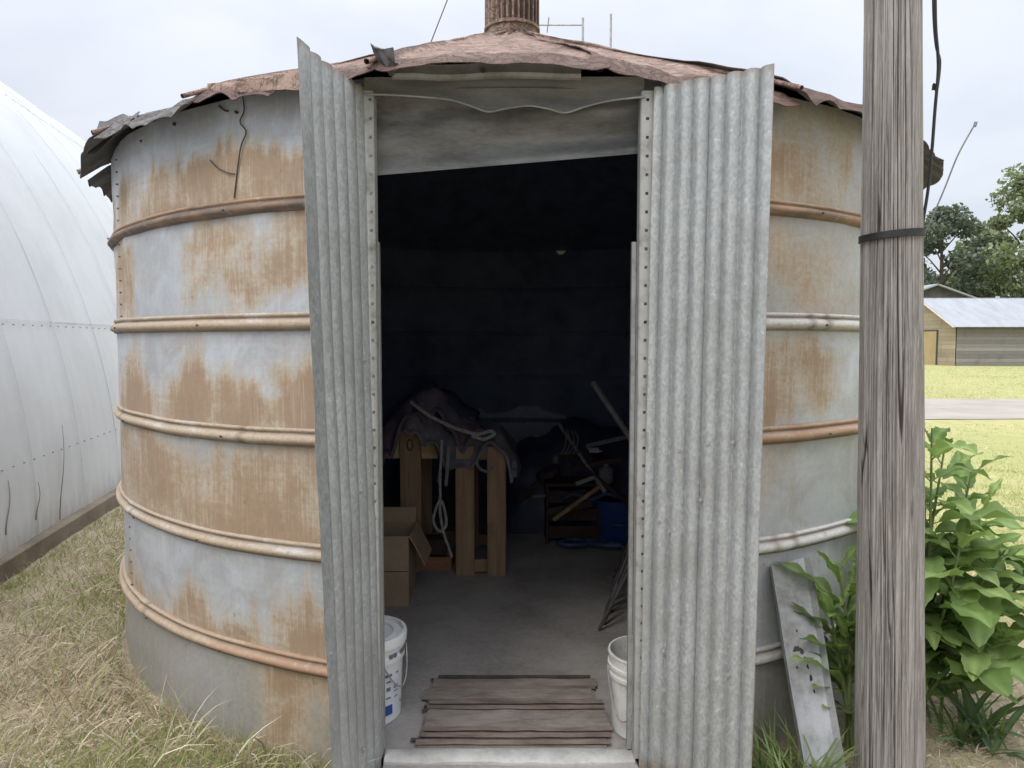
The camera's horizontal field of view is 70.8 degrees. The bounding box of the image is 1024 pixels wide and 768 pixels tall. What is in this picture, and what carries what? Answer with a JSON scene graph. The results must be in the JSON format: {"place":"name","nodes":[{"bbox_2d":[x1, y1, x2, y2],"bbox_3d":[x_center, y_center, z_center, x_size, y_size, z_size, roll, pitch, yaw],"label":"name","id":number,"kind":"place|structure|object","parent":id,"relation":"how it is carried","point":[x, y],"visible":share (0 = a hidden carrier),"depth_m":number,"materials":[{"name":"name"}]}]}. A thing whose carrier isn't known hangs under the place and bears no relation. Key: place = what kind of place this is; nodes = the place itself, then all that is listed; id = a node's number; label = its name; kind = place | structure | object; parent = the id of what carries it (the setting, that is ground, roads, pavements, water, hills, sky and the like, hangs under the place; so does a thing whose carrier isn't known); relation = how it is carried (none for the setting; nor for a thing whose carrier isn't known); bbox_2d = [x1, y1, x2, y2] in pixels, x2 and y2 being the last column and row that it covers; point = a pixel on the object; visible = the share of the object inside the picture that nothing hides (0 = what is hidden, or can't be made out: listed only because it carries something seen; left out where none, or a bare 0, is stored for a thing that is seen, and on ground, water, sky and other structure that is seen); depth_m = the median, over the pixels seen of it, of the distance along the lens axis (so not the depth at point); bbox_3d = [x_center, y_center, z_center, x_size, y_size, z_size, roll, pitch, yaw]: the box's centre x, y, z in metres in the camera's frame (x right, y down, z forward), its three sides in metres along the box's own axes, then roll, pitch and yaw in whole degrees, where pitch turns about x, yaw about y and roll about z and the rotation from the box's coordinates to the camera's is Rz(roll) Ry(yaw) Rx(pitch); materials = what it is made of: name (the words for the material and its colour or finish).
{"place":"outdoors","nodes":[
{"label":"outdoors","id":0,"kind":"place"},
{"bbox_2d":[0,364,1023,767],"bbox_3d":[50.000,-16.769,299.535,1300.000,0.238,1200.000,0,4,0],"label":"ground","id":1,"kind":"structure","parent":0,"point":[1006,436],"depth_m":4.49,"materials":[{"name":"green plant"}]},
{"bbox_2d":[0,81,120,585],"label":"arched hut","id":2,"kind":"object","parent":1,"relation":"on","point":[60,459],"visible":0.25,"depth_m":6.22,"materials":[{"name":"white plastic"}]},
{"bbox_2d":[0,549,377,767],"bbox_3d":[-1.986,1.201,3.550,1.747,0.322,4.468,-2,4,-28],"label":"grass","id":3,"kind":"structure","parent":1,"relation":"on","point":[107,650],"depth_m":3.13,"materials":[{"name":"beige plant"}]},
{"bbox_2d":[76,0,943,767],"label":"grain bin","id":4,"kind":"object","parent":1,"relation":"on","point":[514,222],"visible":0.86,"depth_m":2.69,"materials":[{"name":"metal"}]},
{"bbox_2d":[297,37,380,767],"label":"door","id":5,"kind":"structure","parent":4,"relation":"in","point":[331,104],"depth_m":2.26,"materials":[{"name":"metal"}]},
{"bbox_2d":[384,615,407,723],"bbox_3d":[-0.580,1.153,2.891,0.319,0.346,0.318,0,4,0],"label":"bucket","id":6,"kind":"object","parent":4,"relation":"on","point":[395,629],"visible":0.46,"depth_m":2.83,"materials":[{"name":"white plastic"}]},
{"bbox_2d":[383,507,431,605],"bbox_3d":[-0.745,1.003,4.233,0.516,0.480,0.379,0,4,0],"label":"cardboard box","id":7,"kind":"object","parent":4,"relation":"on","point":[404,538],"visible":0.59,"depth_m":4.06,"materials":[{"name":"brown cardboard"}]},
{"bbox_2d":[386,430,454,571],"bbox_3d":[-0.652,0.736,4.980,0.460,0.922,0.709,0,4,0],"label":"saddle rack","id":8,"kind":"object","parent":4,"relation":"on","point":[413,455],"visible":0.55,"depth_m":4.64,"materials":[{"name":"brown wood"}]},
{"bbox_2d":[382,388,485,464],"bbox_3d":[-0.538,0.326,4.843,0.727,0.623,0.698,0,4,0],"label":"blanket","id":9,"kind":"object","parent":8,"relation":"on","point":[431,401],"visible":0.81,"depth_m":4.58,"materials":[{"name":"grey fabric"}]},
{"bbox_2d":[382,381,479,427],"bbox_3d":[-0.542,0.163,4.874,0.654,0.375,0.468,0,4,0],"label":"saddle pad","id":10,"kind":"object","parent":9,"relation":"on","point":[459,405],"visible":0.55,"depth_m":4.73,"materials":[{"name":"black fabric"}]},
{"bbox_2d":[422,534,453,570],"bbox_3d":[-0.494,1.116,4.777,0.200,0.189,0.200,0,4,0],"label":"wood block","id":11,"kind":"object","parent":4,"relation":"on","point":[438,545],"depth_m":4.72,"materials":[{"name":"brown wood"}]},
{"bbox_2d":[455,444,506,575],"bbox_3d":[-0.199,0.760,4.889,0.330,0.887,0.665,0,4,0],"label":"saddle rack","id":12,"kind":"object","parent":4,"relation":"on","point":[470,539],"visible":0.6,"depth_m":4.57,"materials":[{"name":"brown wood"}]},
{"bbox_2d":[432,440,452,557],"bbox_3d":[-0.427,0.705,4.417,0.129,0.732,0.020,0,4,0],"label":"rope","id":13,"kind":"object","parent":12,"relation":"hanging from","point":[439,503],"visible":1,"depth_m":4.42,"materials":[{"name":"grey fabric"}]},
{"bbox_2d":[403,415,520,484],"bbox_3d":[-0.321,0.373,4.798,0.766,0.466,0.690,0,4,0],"label":"blanket","id":14,"kind":"object","parent":12,"relation":"on","point":[435,433],"visible":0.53,"depth_m":4.54,"materials":[{"name":"grey fabric"}]},
{"bbox_2d":[410,401,495,440],"bbox_3d":[-0.365,0.226,4.418,0.536,0.246,0.051,0,4,3],"label":"rope","id":15,"kind":"object","parent":14,"relation":"on","point":[475,435],"visible":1,"depth_m":4.41,"materials":[{"name":"grey fabric"}]},
{"bbox_2d":[437,446,450,485],"bbox_3d":[-0.422,0.506,4.445,0.087,0.251,0.004,0,4,0],"label":"webbing strap","id":16,"kind":"object","parent":15,"relation":"hanging from","point":[447,465],"visible":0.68,"depth_m":4.44,"materials":[{"name":"grey fabric"}]},
{"bbox_2d":[475,446,494,472],"bbox_3d":[-0.164,0.463,4.422,0.122,0.167,0.021,0,4,0],"label":"rope","id":17,"kind":"object","parent":12,"relation":"hanging from","point":[478,458],"visible":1,"depth_m":4.42,"materials":[{"name":"grey fabric"}]},
{"bbox_2d":[410,675,611,746],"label":"wood planks","id":18,"kind":"object","parent":4,"relation":"on","point":[512,711],"visible":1,"depth_m":2.87,"materials":[{"name":"wood"}]},
{"bbox_2d":[547,499,592,514],"bbox_3d":[0.413,0.882,5.138,0.325,0.125,0.022,1,4,9],"label":"board","id":19,"kind":"object","parent":4,"relation":"on","point":[559,509],"visible":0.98,"depth_m":5.13,"materials":[{"name":"brown wood"}]},
{"bbox_2d":[507,416,634,533],"bbox_3d":[0.583,0.715,5.777,1.298,0.879,0.518,0,4,0],"label":"tarp","id":20,"kind":"object","parent":4,"relation":"on","point":[525,516],"visible":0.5,"depth_m":5.64,"materials":[{"name":"blue plastic"}]},
{"bbox_2d":[544,476,600,543],"bbox_3d":[0.451,0.945,5.428,0.410,0.451,0.300,0,4,0],"label":"crate","id":21,"kind":"object","parent":4,"relation":"on","point":[588,514],"visible":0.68,"depth_m":5.29,"materials":[{"name":"brown wood"}]},
{"bbox_2d":[516,470,555,501],"bbox_3d":[0.190,0.770,5.482,0.323,0.279,0.025,1,4,10],"label":"plank","id":22,"kind":"object","parent":21,"relation":"on","point":[530,490],"visible":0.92,"depth_m":5.48,"materials":[{"name":"brown wood"}]},
{"bbox_2d":[536,466,559,484],"bbox_3d":[0.271,0.691,5.402,0.176,0.147,0.067,0,4,0],"label":"coil","id":23,"kind":"object","parent":21,"relation":"on","point":[540,471],"visible":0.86,"depth_m":5.39,"materials":[{"name":"black rubber"}]},
{"bbox_2d":[550,454,561,463],"bbox_3d":[0.324,0.552,5.304,0.090,0.060,0.089,0,4,0],"label":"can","id":24,"kind":"object","parent":21,"relation":"on","point":[555,458],"visible":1,"depth_m":5.27,"materials":[{"name":"metal"}]},
{"bbox_2d":[532,489,585,498],"bbox_3d":[0.350,0.823,5.385,0.406,0.078,0.014,0,4,7],"label":"batten","id":25,"kind":"object","parent":21,"relation":"on","point":[539,496],"visible":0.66,"depth_m":5.40,"materials":[{"name":"brown wood"}]},
{"bbox_2d":[575,476,593,485],"bbox_3d":[0.540,0.697,5.227,0.166,0.095,0.015,1,4,19],"label":"lath","id":26,"kind":"object","parent":21,"relation":"on","point":[584,480],"visible":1,"depth_m":5.23,"materials":[{"name":"wood"}]},
{"bbox_2d":[587,447,601,452],"bbox_3d":[0.613,0.489,5.340,0.112,0.035,0.030,0,4,0],"label":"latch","id":27,"kind":"object","parent":21,"relation":"on","point":[593,449],"visible":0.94,"depth_m":5.33,"materials":[{"name":"metal"}]},
{"bbox_2d":[573,457,621,469],"bbox_3d":[0.625,0.582,5.270,0.362,0.109,0.021,0,4,8],"label":"board","id":28,"kind":"object","parent":21,"relation":"on","point":[602,462],"visible":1,"depth_m":5.26,"materials":[{"name":"wood"}]},
{"bbox_2d":[598,464,613,483],"bbox_3d":[0.685,0.651,5.250,0.110,0.140,0.110,0,4,0],"label":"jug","id":29,"kind":"object","parent":21,"relation":"on","point":[606,473],"visible":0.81,"depth_m":5.21,"materials":[{"name":"grey plastic"}]},
{"bbox_2d":[586,435,625,447],"bbox_3d":[0.686,0.420,5.261,0.296,0.102,0.019,1,4,10],"label":"slat","id":30,"kind":"object","parent":21,"relation":"on","point":[606,441],"visible":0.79,"depth_m":5.25,"materials":[{"name":"grey wood"}]},
{"bbox_2d":[552,484,600,521],"bbox_3d":[0.456,0.840,5.086,0.354,0.254,0.022,-1,4,-8],"label":"stick","id":31,"kind":"object","parent":4,"relation":"on","point":[576,503],"visible":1,"depth_m":5.08,"materials":[{"name":"brown wood"}]},
{"bbox_2d":[558,423,606,492],"bbox_3d":[0.515,0.538,5.320,0.038,0.454,0.557,-2,4,-33],"label":"tool shaft","id":32,"kind":"object","parent":4,"relation":"on","point":[602,488],"visible":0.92,"depth_m":5.29,"materials":[{"name":"metal"}]},
{"bbox_2d":[555,537,624,547],"bbox_3d":[0.613,1.145,5.268,0.600,0.064,0.407,0,4,0],"label":"hose","id":33,"kind":"object","parent":4,"relation":"on","point":[600,542],"visible":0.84,"depth_m":5.15,"materials":[{"name":"rubber"}]},
{"bbox_2d":[559,492,624,501],"bbox_3d":[0.568,0.810,5.141,0.473,0.088,0.054,1,4,17],"label":"cord","id":34,"kind":"object","parent":4,"relation":"on","point":[592,499],"visible":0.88,"depth_m":5.14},
{"bbox_2d":[556,428,628,505],"bbox_3d":[0.607,0.587,5.220,0.627,0.512,0.137,3,4,36],"label":"spring rake","id":35,"kind":"object","parent":4,"relation":"on","point":[570,453],"visible":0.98,"depth_m":5.30,"materials":[{"name":"metal"}]},
{"bbox_2d":[584,500,633,544],"bbox_3d":[0.828,1.002,5.504,0.640,0.328,0.675,0,4,0],"label":"tub","id":36,"kind":"object","parent":4,"relation":"on","point":[614,522],"visible":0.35,"depth_m":5.25,"materials":[{"name":"blue plastic"}]},
{"bbox_2d":[590,381,634,449],"bbox_3d":[0.848,0.591,4.795,0.789,1.194,0.047,3,5,41],"label":"pipe","id":37,"kind":"object","parent":4,"relation":"on","point":[610,408],"visible":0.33,"depth_m":4.90,"materials":[{"name":"metal"}]},
{"bbox_2d":[598,570,627,629],"bbox_3d":[0.537,1.104,3.736,0.205,0.332,0.016,-1,4,-19],"label":"rod","id":38,"kind":"object","parent":4,"relation":"on","point":[613,601],"visible":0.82,"depth_m":3.73,"materials":[{"name":"metal"}]},
{"bbox_2d":[604,563,626,623],"bbox_3d":[0.558,1.124,3.864,0.016,0.280,0.233,3,5,42],"label":"rod","id":39,"kind":"object","parent":4,"relation":"on","point":[623,575],"visible":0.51,"depth_m":3.88,"materials":[{"name":"metal"}]},
{"bbox_2d":[604,550,627,611],"bbox_3d":[0.584,1.088,3.983,0.210,0.335,0.016,-3,5,-39],"label":"rod","id":40,"kind":"object","parent":4,"relation":"on","point":[621,570],"visible":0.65,"depth_m":3.99,"materials":[{"name":"metal"}]},
{"bbox_2d":[604,552,633,614],"bbox_3d":[0.587,1.087,3.922,0.182,0.342,0.017,-1,4,-12],"label":"rod","id":41,"kind":"object","parent":4,"relation":"on","point":[614,591],"visible":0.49,"depth_m":3.91,"materials":[{"name":"metal"}]},
{"bbox_2d":[607,635,632,741],"bbox_3d":[0.510,1.177,2.779,0.292,0.311,0.292,0,4,0],"label":"bucket","id":42,"kind":"object","parent":4,"relation":"on","point":[617,664],"visible":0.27,"depth_m":2.72,"materials":[{"name":"white plastic"}]},
{"bbox_2d":[613,541,627,571],"bbox_3d":[0.743,1.064,4.697,0.210,0.296,0.016,-2,4,-34],"label":"rod","id":43,"kind":"object","parent":4,"relation":"on","point":[617,565],"visible":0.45,"depth_m":4.67,"materials":[{"name":"metal"}]},
{"bbox_2d":[610,548,633,591],"bbox_3d":[0.666,1.098,4.286,0.184,0.278,0.016,-1,4,-18],"label":"rod","id":44,"kind":"object","parent":4,"relation":"on","point":[611,589],"visible":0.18,"depth_m":4.28,"materials":[{"name":"metal"}]},
{"bbox_2d":[612,526,633,585],"bbox_3d":[0.682,1.047,4.383,0.183,0.367,0.016,-2,4,-29],"label":"rod","id":45,"kind":"object","parent":4,"relation":"on","point":[623,557],"visible":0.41,"depth_m":4.37,"materials":[{"name":"metal"}]},
{"bbox_2d":[639,63,774,767],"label":"door","id":46,"kind":"structure","parent":4,"relation":"in","point":[712,151],"depth_m":2.37,"materials":[{"name":"metal"}]},
{"bbox_2d":[539,14,611,47],"bbox_3d":[1.089,-2.868,12.849,1.334,7.256,0.600,0,4,0],"label":"antenna","id":47,"kind":"object","parent":1,"relation":"on","point":[548,24],"visible":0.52,"depth_m":12.63,"materials":[{"name":"metal"}]},
{"bbox_2d":[752,703,857,767],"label":"grass","id":48,"kind":"structure","parent":1,"relation":"on","point":[782,760],"depth_m":2.54,"materials":[{"name":"green plant"}]},
{"bbox_2d":[769,557,845,767],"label":"gutter piece","id":49,"kind":"object","parent":1,"relation":"on","point":[816,724],"visible":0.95,"depth_m":2.63,"materials":[{"name":"grey metal"}]},
{"bbox_2d":[774,544,856,753],"bbox_3d":[1.256,0.979,2.717,0.539,0.833,0.378,0,4,0],"label":"leafy weed","id":50,"kind":"object","parent":1,"relation":"on","point":[841,662],"visible":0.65,"depth_m":2.67,"materials":[{"name":"green plant"}]},
{"bbox_2d":[854,0,925,767],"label":"utility pole","id":51,"kind":"object","parent":1,"relation":"on","point":[890,708],"visible":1,"depth_m":2.39,"materials":[{"name":"grey wood"}]},
{"bbox_2d":[431,0,447,41],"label":"overhead wire","id":52,"kind":"object","parent":51,"relation":"attached to","point":[439,20],"visible":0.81,"depth_m":4.11,"materials":[{"name":"grey metal"}]},
{"bbox_2d":[923,0,940,223],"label":"cable","id":53,"kind":"object","parent":51,"relation":"hanging from","point":[935,87],"visible":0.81,"depth_m":2.41,"materials":[{"name":"black rubber"}]},
{"bbox_2d":[926,121,977,230],"bbox_3d":[1.428,-0.662,2.353,0.152,0.372,0.018,1,4,19],"label":"stiff wire","id":54,"kind":"object","parent":51,"relation":"attached to","point":[975,124],"visible":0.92,"depth_m":2.35,"materials":[{"name":"grey metal"}]},
{"bbox_2d":[844,426,1023,704],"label":"leafy weed","id":55,"kind":"object","parent":1,"relation":"on","point":[971,642],"visible":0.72,"depth_m":2.78,"materials":[{"name":"green plant"}]},
{"bbox_2d":[924,202,995,295],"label":"tree","id":56,"kind":"object","parent":1,"relation":"on","point":[944,223],"visible":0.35,"depth_m":82.11,"materials":[{"name":"green plant"}]},
{"bbox_2d":[935,259,1005,296],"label":"tree","id":57,"kind":"object","parent":1,"relation":"on","point":[951,281],"visible":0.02,"depth_m":96.25,"materials":[{"name":"green plant"}]},
{"bbox_2d":[924,298,1023,365],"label":"shed","id":58,"kind":"structure","parent":1,"relation":"on","point":[973,331],"depth_m":43.31,"materials":[{"name":"metal"}]},
{"bbox_2d":[924,330,937,364],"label":"door","id":59,"kind":"structure","parent":58,"relation":"in","point":[930,336],"depth_m":45.28,"materials":[{"name":"beige wood"}]},
{"bbox_2d":[926,683,1023,749],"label":"feathery weed","id":60,"kind":"object","parent":1,"relation":"on","point":[960,717],"visible":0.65,"depth_m":2.82,"materials":[{"name":"green plant"}]},
{"bbox_2d":[934,682,1023,760],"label":"strap leaf plant","id":61,"kind":"object","parent":1,"relation":"on","point":[970,712],"visible":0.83,"depth_m":2.75,"materials":[{"name":"green plant"}]},
{"bbox_2d":[945,219,1022,297],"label":"tree","id":62,"kind":"object","parent":1,"relation":"on","point":[988,233],"visible":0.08,"depth_m":90.82,"materials":[{"name":"green plant"}]},
{"bbox_2d":[973,162,1023,297],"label":"tree","id":63,"kind":"object","parent":1,"relation":"on","point":[1007,265],"visible":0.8,"depth_m":78.30,"materials":[{"name":"green plant"}]},
{"bbox_2d":[0,0,1023,297],"label":"sky","id":64,"kind":"structure","parent":0,"point":[83,63],"materials":[{"name":"white"}]},
{"bbox_2d":[754,466,1023,767],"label":"grass","id":65,"kind":"structure","parent":0,"point":[1007,544],"depth_m":3.12,"materials":[{"name":"green plant"}]},
{"bbox_2d":[924,283,976,297],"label":"barn","id":66,"kind":"structure","parent":0,"point":[938,290],"depth_m":69.59,"materials":[{"name":"metal"}]},
{"bbox_2d":[924,367,1023,472],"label":"grass","id":67,"kind":"structure","parent":0,"point":[997,369],"depth_m":21.65,"materials":[{"name":"green plant"}]},
{"bbox_2d":[925,398,1023,418],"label":"gravel road","id":68,"kind":"structure","parent":0,"point":[943,408],"depth_m":16.04,"materials":[{"name":"grey gravel"}]}
]}

